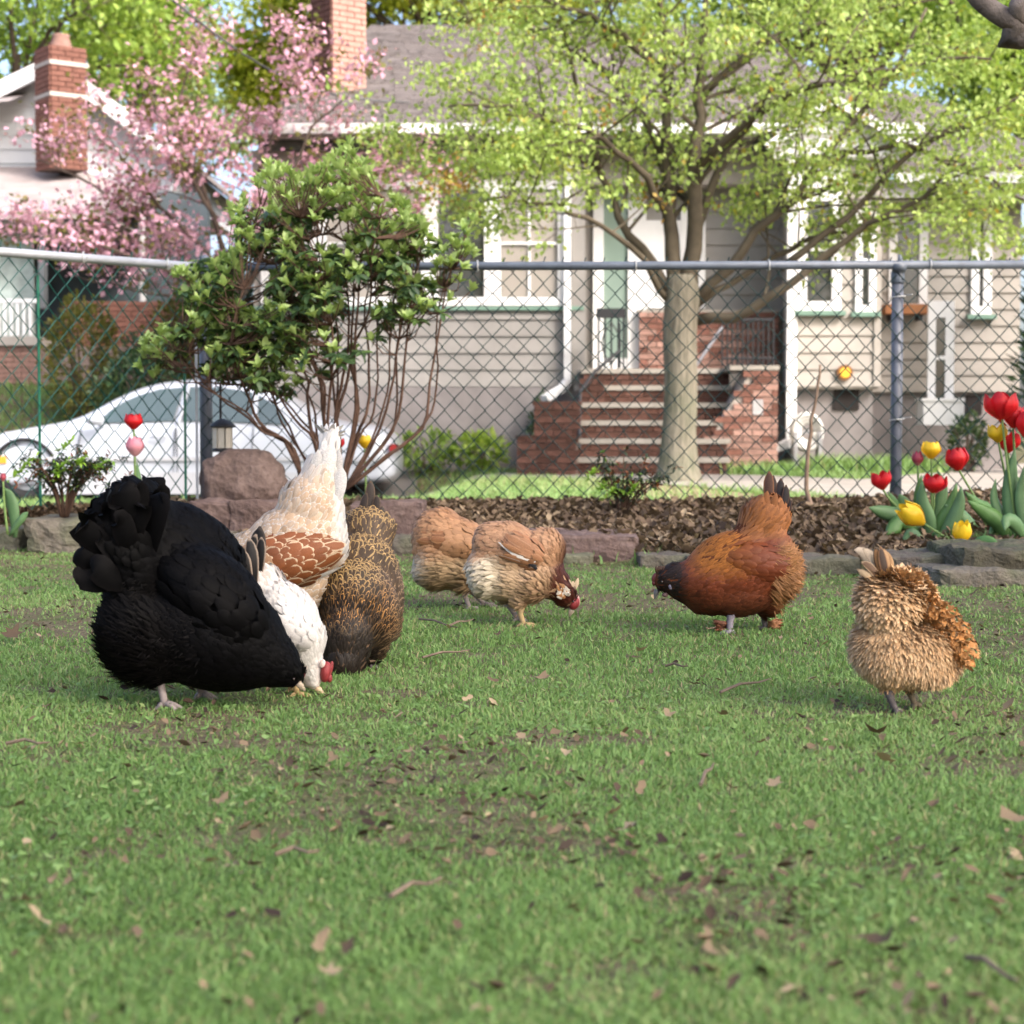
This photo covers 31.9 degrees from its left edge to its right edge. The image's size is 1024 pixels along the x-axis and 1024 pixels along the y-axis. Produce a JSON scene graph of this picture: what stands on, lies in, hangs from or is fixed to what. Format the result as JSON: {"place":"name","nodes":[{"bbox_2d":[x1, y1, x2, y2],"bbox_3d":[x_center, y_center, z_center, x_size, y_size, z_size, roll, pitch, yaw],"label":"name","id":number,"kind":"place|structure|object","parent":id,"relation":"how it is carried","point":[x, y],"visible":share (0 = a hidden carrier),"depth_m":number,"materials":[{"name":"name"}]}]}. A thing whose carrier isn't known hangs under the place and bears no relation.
{"place":"outdoors","nodes":[
{"label":"outdoors","id":0,"kind":"place"},
{"bbox_2d":[0,378,239,432],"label":"grass","id":1,"kind":"structure","parent":0,"point":[12,392],"depth_m":23.13,"materials":[{"name":"plant"}]},
{"bbox_2d":[0,470,418,502],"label":"driveway","id":2,"kind":"structure","parent":0,"point":[403,482],"depth_m":20.55,"materials":[{"name":"concrete"}]},
{"bbox_2d":[0,379,402,500],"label":"parked car","id":3,"kind":"object","parent":2,"relation":"on","point":[260,440],"visible":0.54,"depth_m":19.00,"materials":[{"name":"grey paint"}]},
{"bbox_2d":[0,385,1023,1023],"bbox_3d":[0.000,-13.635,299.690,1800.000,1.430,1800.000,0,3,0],"label":"ground","id":4,"kind":"structure","parent":0,"point":[452,811],"depth_m":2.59,"materials":[{"name":"plant"}]},
{"bbox_2d":[0,622,21,637],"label":"fallen leaf","id":5,"kind":"object","parent":4,"relation":"on","point":[14,632],"visible":1,"depth_m":4.21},
{"bbox_2d":[0,526,24,550],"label":"edging stone","id":6,"kind":"object","parent":4,"relation":"on","point":[7,542],"visible":0.36,"depth_m":7.44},
{"bbox_2d":[0,473,27,537],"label":"tulip","id":7,"kind":"object","parent":4,"relation":"on","point":[11,504],"visible":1,"depth_m":7.30,"materials":[{"name":"green plant"}]},
{"bbox_2d":[36,275,41,505],"bbox_3d":[-2.080,-0.451,7.886,0.012,1.180,0.012,0,3,0],"label":"garden stake","id":8,"kind":"object","parent":4,"relation":"on","point":[38,371],"visible":0.65,"depth_m":7.87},
{"bbox_2d":[25,514,79,553],"bbox_3d":[-1.848,0.100,7.525,0.321,0.181,0.422,0,3,0],"label":"edging stone","id":9,"kind":"object","parent":4,"relation":"on","point":[48,534],"visible":0.47,"depth_m":7.34,"materials":[{"name":"stone"}]},
{"bbox_2d":[7,435,132,516],"bbox_3d":[-1.820,-0.149,7.436,0.532,0.346,0.338,0,3,-9],"label":"azalea","id":10,"kind":"object","parent":4,"relation":"on","point":[83,474],"visible":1,"depth_m":7.42,"materials":[{"name":"green plant"}]},
{"bbox_2d":[34,289,126,419],"bbox_3d":[-5.401,-1.915,22.540,1.312,1.796,1.307,-2,3,-41],"label":"shrub","id":11,"kind":"object","parent":4,"relation":"on","point":[78,395],"visible":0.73,"depth_m":22.36,"materials":[{"name":"green plant"}]},
{"bbox_2d":[0,239,198,508],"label":"chain link fence","id":12,"kind":"object","parent":4,"relation":"on","point":[92,258],"visible":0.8,"depth_m":8.05,"materials":[{"name":"green metal"}]},
{"bbox_2d":[0,0,231,106],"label":"leafy tree","id":13,"kind":"object","parent":4,"relation":"on","point":[128,9],"visible":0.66,"depth_m":37.09,"materials":[{"name":"green plant"}]},
{"bbox_2d":[0,33,247,384],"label":"house","id":14,"kind":"structure","parent":4,"relation":"on","point":[42,80],"depth_m":25.70,"materials":[{"name":"white"}]},
{"bbox_2d":[3,0,246,130],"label":"leafy tree","id":15,"kind":"object","parent":4,"relation":"on","point":[172,6],"visible":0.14,"depth_m":43.16,"materials":[{"name":"green plant"}]},
{"bbox_2d":[86,328,194,411],"bbox_3d":[-4.427,-1.420,21.527,1.294,1.605,1.692,0,3,0],"label":"shrub","id":16,"kind":"object","parent":4,"relation":"on","point":[125,365],"visible":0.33,"depth_m":21.30,"materials":[{"name":"green plant"}]},
{"bbox_2d":[86,0,257,184],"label":"leafy tree","id":17,"kind":"object","parent":4,"relation":"on","point":[234,145],"visible":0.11,"depth_m":57.07,"materials":[{"name":"green plant"}]},
{"bbox_2d":[183,367,186,499],"bbox_3d":[-1.534,-0.284,8.414,0.012,0.800,0.012,0,3,0],"label":"garden stake","id":18,"kind":"object","parent":4,"relation":"on","point":[185,449],"visible":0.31,"depth_m":8.41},
{"bbox_2d":[138,282,234,382],"bbox_3d":[-4.091,-2.114,22.785,1.384,1.795,1.491,0,3,0],"label":"shrub","id":19,"kind":"object","parent":4,"relation":"on","point":[168,310],"visible":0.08,"depth_m":22.60,"materials":[{"name":"green plant"}]},
{"bbox_2d":[69,474,306,710],"bbox_3d":[-0.583,0.145,3.283,0.416,0.430,0.265,0,3,0],"label":"hen","id":20,"kind":"object","parent":4,"relation":"on","point":[184,601],"visible":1,"depth_m":3.19,"materials":[{"name":"black"}]},
{"bbox_2d":[0,0,480,378],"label":"cherry tree","id":21,"kind":"object","parent":4,"relation":"on","point":[144,186],"visible":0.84,"depth_m":20.53,"materials":[{"name":"pink plant"}]},
{"bbox_2d":[199,0,311,133],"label":"leafy tree","id":22,"kind":"object","parent":4,"relation":"on","point":[242,70],"visible":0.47,"depth_m":46.82,"materials":[{"name":"green plant"}]},
{"bbox_2d":[244,526,332,696],"bbox_3d":[-0.446,0.192,3.448,0.203,0.330,0.166,0,3,0],"label":"hen","id":23,"kind":"object","parent":4,"relation":"on","point":[294,606],"visible":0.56,"depth_m":3.42,"materials":[{"name":"white"}]},
{"bbox_2d":[234,423,349,607],"bbox_3d":[-0.505,0.074,3.807,0.320,0.526,0.215,0,3,0],"label":"hen","id":24,"kind":"object","parent":4,"relation":"on","point":[302,524],"visible":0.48,"depth_m":3.75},
{"bbox_2d":[274,845,319,856],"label":"twig","id":25,"kind":"object","parent":4,"relation":"on","point":[285,850],"visible":1,"depth_m":2.05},
{"bbox_2d":[131,135,481,490],"bbox_3d":[-0.894,-0.866,7.825,1.536,1.552,0.912,0,3,0],"label":"rhododendron","id":26,"kind":"object","parent":4,"relation":"on","point":[253,329],"visible":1,"depth_m":7.64,"materials":[{"name":"green plant"}]},
{"bbox_2d":[311,926,328,950],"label":"fallen leaf","id":27,"kind":"object","parent":4,"relation":"on","point":[321,937],"visible":1,"depth_m":1.66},
{"bbox_2d":[318,481,404,675],"bbox_3d":[-0.334,0.149,3.862,0.202,0.427,0.316,0,3,0],"label":"hen","id":28,"kind":"object","parent":4,"relation":"on","point":[361,609],"visible":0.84,"depth_m":3.78,"materials":[{"name":"brown"}]},
{"bbox_2d":[349,499,426,534],"bbox_3d":[-0.513,0.031,7.489,0.336,0.171,0.385,0,3,0],"label":"edging stone","id":29,"kind":"object","parent":4,"relation":"on","point":[404,514],"visible":0.41,"depth_m":7.31,"materials":[{"name":"red stone"}]},
{"bbox_2d":[392,534,412,555],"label":"edging stone","id":30,"kind":"object","parent":4,"relation":"on","point":[402,544],"visible":0.2,"depth_m":7.16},
{"bbox_2d":[388,877,441,898],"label":"twig","id":31,"kind":"object","parent":4,"relation":"on","point":[397,891],"visible":1,"depth_m":1.88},
{"bbox_2d":[395,424,458,476],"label":"leafy plant","id":32,"kind":"object","parent":4,"relation":"on","point":[441,442],"visible":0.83,"depth_m":20.90,"materials":[{"name":"green plant"}]},
{"bbox_2d":[410,506,496,608],"bbox_3d":[-0.105,0.129,5.000,0.362,0.293,0.182,0,3,0],"label":"hen","id":33,"kind":"object","parent":4,"relation":"on","point":[441,540],"visible":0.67,"depth_m":4.93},
{"bbox_2d":[225,0,720,39],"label":"leafy tree","id":34,"kind":"object","parent":4,"relation":"on","point":[387,7],"visible":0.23,"depth_m":45.24,"materials":[{"name":"green plant"}]},
{"bbox_2d":[0,466,952,507],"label":"grass","id":35,"kind":"structure","parent":4,"relation":"on","point":[502,484],"depth_m":14.51,"materials":[{"name":"plant"}]},
{"bbox_2d":[446,426,511,473],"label":"leafy plant","id":36,"kind":"object","parent":4,"relation":"on","point":[484,440],"visible":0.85,"depth_m":20.85,"materials":[{"name":"green plant"}]},
{"bbox_2d":[0,487,1023,564],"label":"leaf mulch","id":37,"kind":"object","parent":4,"relation":"on","point":[688,525],"visible":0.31,"depth_m":7.62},
{"bbox_2d":[124,413,142,457],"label":"tulip","id":38,"kind":"object","parent":37,"relation":"on","point":[133,422],"visible":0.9,"depth_m":7.51,"materials":[{"name":"red plant"}]},
{"bbox_2d":[126,436,144,479],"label":"tulip","id":39,"kind":"object","parent":37,"relation":"on","point":[135,446],"visible":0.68,"depth_m":7.51,"materials":[{"name":"pink plant"}]},
{"bbox_2d":[192,497,233,529],"bbox_3d":[-1.244,0.019,7.557,0.192,0.163,0.358,0,3,0],"label":"edging stone","id":40,"kind":"object","parent":37,"relation":"on","point":[218,509],"visible":0.36,"depth_m":7.39,"materials":[{"name":"red stone"}]},
{"bbox_2d":[210,382,235,455],"bbox_3d":[-1.328,-0.289,8.225,0.120,0.667,0.120,0,3,0],"label":"garden lantern","id":41,"kind":"object","parent":37,"relation":"on","point":[222,431],"visible":0.81,"depth_m":8.19,"materials":[{"name":"black metal"}]},
{"bbox_2d":[201,451,285,499],"bbox_3d":[-1.154,-0.092,7.719,0.368,0.344,0.375,0,3,0],"label":"boulder","id":42,"kind":"object","parent":37,"relation":"on","point":[233,475],"visible":0.54,"depth_m":7.57,"materials":[{"name":"stone"}]},
{"bbox_2d":[229,499,277,531],"bbox_3d":[-1.017,0.028,7.537,0.314,0.175,0.357,0,3,0],"label":"edging stone","id":43,"kind":"object","parent":37,"relation":"on","point":[248,513],"visible":0.37,"depth_m":7.37,"materials":[{"name":"red stone"}]},
{"bbox_2d":[359,435,370,489],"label":"tulip","id":44,"kind":"object","parent":37,"relation":"on","point":[364,440],"visible":0.62,"depth_m":8.22,"materials":[{"name":"yellow plant"}]},
{"bbox_2d":[804,365,820,507],"bbox_3d":[1.359,-0.258,7.861,0.058,0.777,0.164,-2,4,-43],"label":"stick","id":45,"kind":"object","parent":37,"relation":"on","point":[806,486],"visible":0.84,"depth_m":7.89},
{"bbox_2d":[895,500,946,540],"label":"tulip","id":46,"kind":"object","parent":37,"relation":"on","point":[909,513],"visible":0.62,"depth_m":6.73,"materials":[{"name":"yellow plant"}]},
{"bbox_2d":[916,473,964,536],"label":"tulip","id":47,"kind":"object","parent":37,"relation":"on","point":[951,514],"visible":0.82,"depth_m":6.94,"materials":[{"name":"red plant"}]},
{"bbox_2d":[944,447,990,529],"bbox_3d":[1.794,-0.076,7.006,0.240,0.360,0.125,0,3,0],"label":"tulip","id":48,"kind":"object","parent":37,"relation":"on","point":[956,459],"visible":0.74,"depth_m":6.99,"materials":[{"name":"red plant"}]},
{"bbox_2d":[952,520,995,540],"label":"tulip","id":49,"kind":"object","parent":37,"relation":"on","point":[961,529],"visible":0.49,"depth_m":6.27,"materials":[{"name":"yellow plant"}]},
{"bbox_2d":[967,391,1018,539],"bbox_3d":[1.760,-0.158,6.549,0.214,0.564,0.126,0,3,0],"label":"tulip","id":50,"kind":"object","parent":37,"relation":"on","point":[999,405],"visible":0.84,"depth_m":6.54,"materials":[{"name":"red plant"}]},
{"bbox_2d":[987,424,1007,533],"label":"tulip","id":51,"kind":"object","parent":37,"relation":"on","point":[995,433],"visible":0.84,"depth_m":6.58,"materials":[{"name":"yellow plant"}]},
{"bbox_2d":[997,429,1020,461],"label":"tulip","id":52,"kind":"object","parent":37,"relation":"on","point":[1009,442],"visible":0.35,"depth_m":6.61,"materials":[{"name":"red plant"}]},
{"bbox_2d":[1000,406,1023,479],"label":"tulip","id":53,"kind":"object","parent":37,"relation":"on","point":[1010,421],"visible":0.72,"depth_m":6.54,"materials":[{"name":"red plant"}]},
{"bbox_2d":[1001,410,1023,537],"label":"tulip","id":54,"kind":"object","parent":37,"relation":"on","point":[1014,523],"visible":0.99,"depth_m":6.49,"materials":[{"name":"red plant"}]},
{"bbox_2d":[0,550,1023,1023],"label":"leaf litter","id":55,"kind":"object","parent":4,"relation":"on","point":[684,876],"visible":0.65,"depth_m":2.11,"materials":[{"name":"plant"}]},
{"bbox_2d":[0,548,1023,946],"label":"clover","id":56,"kind":"object","parent":4,"relation":"on","point":[708,888],"visible":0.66,"depth_m":2.43,"materials":[{"name":"green plant"}]},
{"bbox_2d":[463,520,579,626],"bbox_3d":[0.024,0.158,4.616,0.304,0.274,0.192,0,3,0],"label":"hen","id":57,"kind":"object","parent":4,"relation":"on","point":[512,566],"visible":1,"depth_m":4.56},
{"bbox_2d":[524,388,552,435],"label":"leafy plant","id":58,"kind":"object","parent":4,"relation":"on","point":[529,430],"visible":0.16,"depth_m":21.13,"materials":[{"name":"green plant"}]},
{"bbox_2d":[563,552,591,564],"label":"edging stone","id":59,"kind":"object","parent":4,"relation":"on","point":[574,558],"visible":0.27,"depth_m":6.73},
{"bbox_2d":[528,527,637,561],"bbox_3d":[0.194,0.141,7.043,0.606,0.153,0.444,1,3,0],"label":"edging stone","id":60,"kind":"object","parent":4,"relation":"on","point":[607,546],"visible":0.35,"depth_m":6.83,"materials":[{"name":"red stone"}]},
{"bbox_2d":[198,254,1023,500],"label":"chain link fence","id":61,"kind":"object","parent":4,"relation":"on","point":[899,267],"visible":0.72,"depth_m":8.48,"materials":[{"name":"grey metal"}]},
{"bbox_2d":[583,446,682,509],"bbox_3d":[0.542,-0.111,7.950,0.422,0.366,0.322,1,3,16],"label":"azalea","id":62,"kind":"object","parent":4,"relation":"on","point":[616,489],"visible":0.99,"depth_m":7.94,"materials":[{"name":"green plant"}]},
{"bbox_2d":[248,0,1023,471],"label":"house","id":63,"kind":"structure","parent":4,"relation":"on","point":[346,18],"depth_m":21.44,"materials":[{"name":"beige"}]},
{"bbox_2d":[261,180,318,305],"bbox_3d":[-2.646,-3.201,21.356,0.690,1.480,0.080,0,3,0],"label":"window","id":64,"kind":"structure","parent":63,"relation":"in","point":[264,274],"depth_m":21.33,"materials":[{"name":"white paint"}]},
{"bbox_2d":[171,0,409,102],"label":"utility cable","id":65,"kind":"object","parent":63,"relation":"attached to","point":[225,41],"visible":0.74,"depth_m":20.21,"materials":[{"name":"metal"}]},
{"bbox_2d":[318,180,429,305],"bbox_3d":[-1.642,-3.201,21.356,1.319,1.480,0.080,0,3,0],"label":"window","id":66,"kind":"structure","parent":63,"relation":"in","point":[363,292],"depth_m":21.35,"materials":[{"name":"white paint"}]},
{"bbox_2d":[429,180,492,305],"bbox_3d":[-0.606,-3.201,21.356,0.752,1.480,0.080,0,3,0],"label":"window","id":67,"kind":"structure","parent":63,"relation":"in","point":[488,257],"depth_m":21.35,"materials":[{"name":"white paint"}]},
{"bbox_2d":[493,180,563,305],"bbox_3d":[0.207,-3.201,21.356,0.874,1.480,0.080,0,3,0],"label":"window","id":68,"kind":"structure","parent":63,"relation":"in","point":[532,282],"depth_m":21.35,"materials":[{"name":"white paint"}]},
{"bbox_2d":[593,188,640,368],"bbox_3d":[1.279,-2.966,21.852,0.581,2.457,0.070,0,3,0],"label":"door","id":69,"kind":"structure","parent":63,"relation":"in","point":[605,245],"depth_m":21.84,"materials":[{"name":"white paint"}]},
{"bbox_2d":[681,211,705,307],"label":"window","id":70,"kind":"structure","parent":63,"relation":"in","point":[683,216],"depth_m":21.81,"materials":[{"name":"white paint"}]},
{"bbox_2d":[794,191,845,315],"bbox_3d":[3.603,-3.027,20.989,0.613,1.444,0.130,0,3,0],"label":"window","id":71,"kind":"structure","parent":63,"relation":"in","point":[817,303],"depth_m":21.00,"materials":[{"name":"white paint"}]},
{"bbox_2d":[837,365,852,379],"bbox_3d":[3.909,-1.638,21.042,0.184,0.181,0.060,0,3,0],"label":"wall medallion","id":72,"kind":"object","parent":63,"relation":"attached to","point":[845,374],"depth_m":21.02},
{"bbox_2d":[833,389,858,409],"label":"basement window","id":73,"kind":"structure","parent":63,"relation":"in","point":[846,398],"depth_m":21.20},
{"bbox_2d":[850,211,880,316],"bbox_3d":[4.145,-2.908,20.994,0.341,1.236,0.130,0,3,0],"label":"window","id":74,"kind":"structure","parent":63,"relation":"in","point":[868,274],"depth_m":20.99,"materials":[{"name":"white paint"}]},
{"bbox_2d":[881,304,927,320],"bbox_3d":[4.742,-2.401,21.593,0.530,0.191,0.260,0,3,0],"label":"flower box","id":75,"kind":"object","parent":63,"relation":"attached to","point":[887,309],"visible":0.74,"depth_m":21.46,"materials":[{"name":"brown wood"}]},
{"bbox_2d":[888,211,927,303],"bbox_3d":[4.796,-3.033,21.714,0.467,1.220,0.080,0,3,0],"label":"window","id":76,"kind":"structure","parent":63,"relation":"in","point":[910,274],"depth_m":21.70,"materials":[{"name":"white paint"}]},
{"bbox_2d":[927,301,954,397],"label":"leaning window","id":77,"kind":"structure","parent":63,"relation":"attached to","point":[937,367],"depth_m":21.24,"materials":[{"name":"white paint"}]},
{"bbox_2d":[966,396,981,414],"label":"basement window","id":78,"kind":"structure","parent":63,"relation":"in","point":[970,400],"depth_m":21.84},
{"bbox_2d":[966,211,996,318],"bbox_3d":[5.684,-2.989,21.691,0.349,1.306,0.130,0,3,0],"label":"window","id":79,"kind":"structure","parent":63,"relation":"in","point":[977,283],"depth_m":21.68,"materials":[{"name":"white paint"}]},
{"bbox_2d":[515,310,779,474],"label":"brick steps","id":80,"kind":"structure","parent":4,"relation":"on","point":[724,419],"depth_m":20.00,"materials":[{"name":"brick"}]},
{"bbox_2d":[596,308,625,368],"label":"iron gate panel","id":81,"kind":"structure","parent":80,"relation":"on","point":[604,313],"depth_m":20.92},
{"bbox_2d":[636,551,689,567],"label":"edging stone","id":82,"kind":"object","parent":4,"relation":"on","point":[653,560],"visible":0.27,"depth_m":6.61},
{"bbox_2d":[316,0,1023,480],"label":"maple tree","id":83,"kind":"object","parent":4,"relation":"on","point":[548,134],"visible":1,"depth_m":16.46,"materials":[{"name":"green plant"}]},
{"bbox_2d":[625,484,762,498],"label":"dirt","id":84,"kind":"structure","parent":4,"relation":"on","point":[711,494],"depth_m":13.80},
{"bbox_2d":[652,471,806,634],"bbox_3d":[0.538,0.101,4.424,0.387,0.403,0.185,0,3,0],"label":"hen","id":85,"kind":"object","parent":4,"relation":"on","point":[752,562],"visible":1,"depth_m":4.37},
{"bbox_2d":[719,458,803,474],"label":"tall grass","id":86,"kind":"structure","parent":4,"relation":"on","point":[755,468],"depth_m":19.54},
{"bbox_2d":[572,528,1015,575],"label":"weeds","id":87,"kind":"object","parent":4,"relation":"on","point":[634,557],"visible":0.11,"depth_m":6.69,"materials":[{"name":"green plant"}]},
{"bbox_2d":[789,412,824,466],"bbox_3d":[3.404,-0.803,20.710,0.400,0.714,0.250,0,3,0],"label":"hose reel","id":88,"kind":"object","parent":4,"relation":"on","point":[796,431],"visible":0.76,"depth_m":20.62,"materials":[{"name":"grey plastic"}]},
{"bbox_2d":[649,0,1000,95],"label":"leafy tree","id":89,"kind":"object","parent":4,"relation":"on","point":[893,42],"visible":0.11,"depth_m":43.01,"materials":[{"name":"green plant"}]},
{"bbox_2d":[800,552,859,574],"bbox_3d":[1.050,0.207,6.381,0.348,0.116,0.235,0,3,0],"label":"edging stone","id":90,"kind":"object","parent":4,"relation":"on","point":[823,564],"visible":0.28,"depth_m":6.28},
{"bbox_2d":[798,450,949,474],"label":"tall grass","id":91,"kind":"structure","parent":4,"relation":"on","point":[827,462],"depth_m":20.27,"materials":[{"name":"plant"}]},
{"bbox_2d":[865,924,893,943],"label":"fallen leaf","id":92,"kind":"object","parent":4,"relation":"on","point":[876,937],"visible":1,"depth_m":1.65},
{"bbox_2d":[869,470,922,534],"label":"tulip","id":93,"kind":"object","parent":4,"relation":"on","point":[882,481],"visible":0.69,"depth_m":6.98,"materials":[{"name":"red plant"}]},
{"bbox_2d":[872,548,943,568],"bbox_3d":[1.376,0.186,6.139,0.242,0.113,0.349,-1,3,0],"label":"edging stone","id":94,"kind":"object","parent":4,"relation":"on","point":[905,557],"visible":0.23,"depth_m":5.97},
{"bbox_2d":[844,546,980,713],"bbox_3d":[0.708,0.206,3.233,0.240,0.301,0.277,0,3,0],"label":"hen","id":95,"kind":"object","parent":4,"relation":"on","point":[909,635],"visible":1,"depth_m":3.13,"materials":[{"name":"beige"}]},
{"bbox_2d":[911,451,923,502],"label":"tulip","id":96,"kind":"object","parent":4,"relation":"on","point":[917,458],"visible":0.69,"depth_m":7.06,"materials":[{"name":"green plant"}]},
{"bbox_2d":[921,441,947,516],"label":"tulip","id":97,"kind":"object","parent":4,"relation":"on","point":[930,450],"visible":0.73,"depth_m":7.06,"materials":[{"name":"yellow plant"}]},
{"bbox_2d":[915,398,964,424],"bbox_3d":[5.069,-1.189,21.243,0.504,0.315,0.390,0,3,0],"label":"white box","id":98,"kind":"object","parent":4,"relation":"on","point":[938,409],"visible":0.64,"depth_m":21.07,"materials":[{"name":"paint"}]},
{"bbox_2d":[875,0,1023,139],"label":"leafy tree","id":99,"kind":"object","parent":4,"relation":"on","point":[976,82],"visible":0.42,"depth_m":34.93,"materials":[{"name":"green plant"}]},
{"bbox_2d":[942,409,991,471],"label":"leafy plant","id":100,"kind":"object","parent":4,"relation":"on","point":[958,432],"visible":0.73,"depth_m":20.52,"materials":[{"name":"green plant"}]},
{"bbox_2d":[916,562,1023,586],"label":"edging stone","id":101,"kind":"object","parent":4,"relation":"on","point":[943,574],"visible":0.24,"depth_m":5.68,"materials":[{"name":"stone"}]},
{"bbox_2d":[925,537,1023,568],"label":"edging stone","id":102,"kind":"object","parent":4,"relation":"on","point":[983,552],"visible":0.51,"depth_m":5.78,"materials":[{"name":"stone"}]},
{"bbox_2d":[964,954,1018,981],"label":"twig","id":103,"kind":"object","parent":4,"relation":"on","point":[985,959],"visible":1,"depth_m":1.57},
{"bbox_2d":[967,0,1023,49],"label":"shade tree","id":104,"kind":"object","parent":4,"relation":"on","point":[1009,21],"visible":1,"depth_m":5.51,"materials":[{"name":"grey plant"}]},
{"bbox_2d":[992,235,1023,451],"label":"conifer","id":105,"kind":"object","parent":4,"relation":"on","point":[1017,365],"visible":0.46,"depth_m":20.38,"materials":[{"name":"green plant"}]},
{"bbox_2d":[1000,805,1023,821],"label":"fallen leaf","id":106,"kind":"object","parent":4,"relation":"on","point":[1006,813],"visible":1,"depth_m":2.17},
{"bbox_2d":[0,0,1023,430],"label":"sky","id":107,"kind":"structure","parent":0,"point":[3,64],"materials":[{"name":"white"}]},
{"bbox_2d":[394,463,1023,498],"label":"path","id":108,"kind":"structure","parent":0,"point":[908,483],"depth_m":16.75,"materials":[{"name":"concrete"}]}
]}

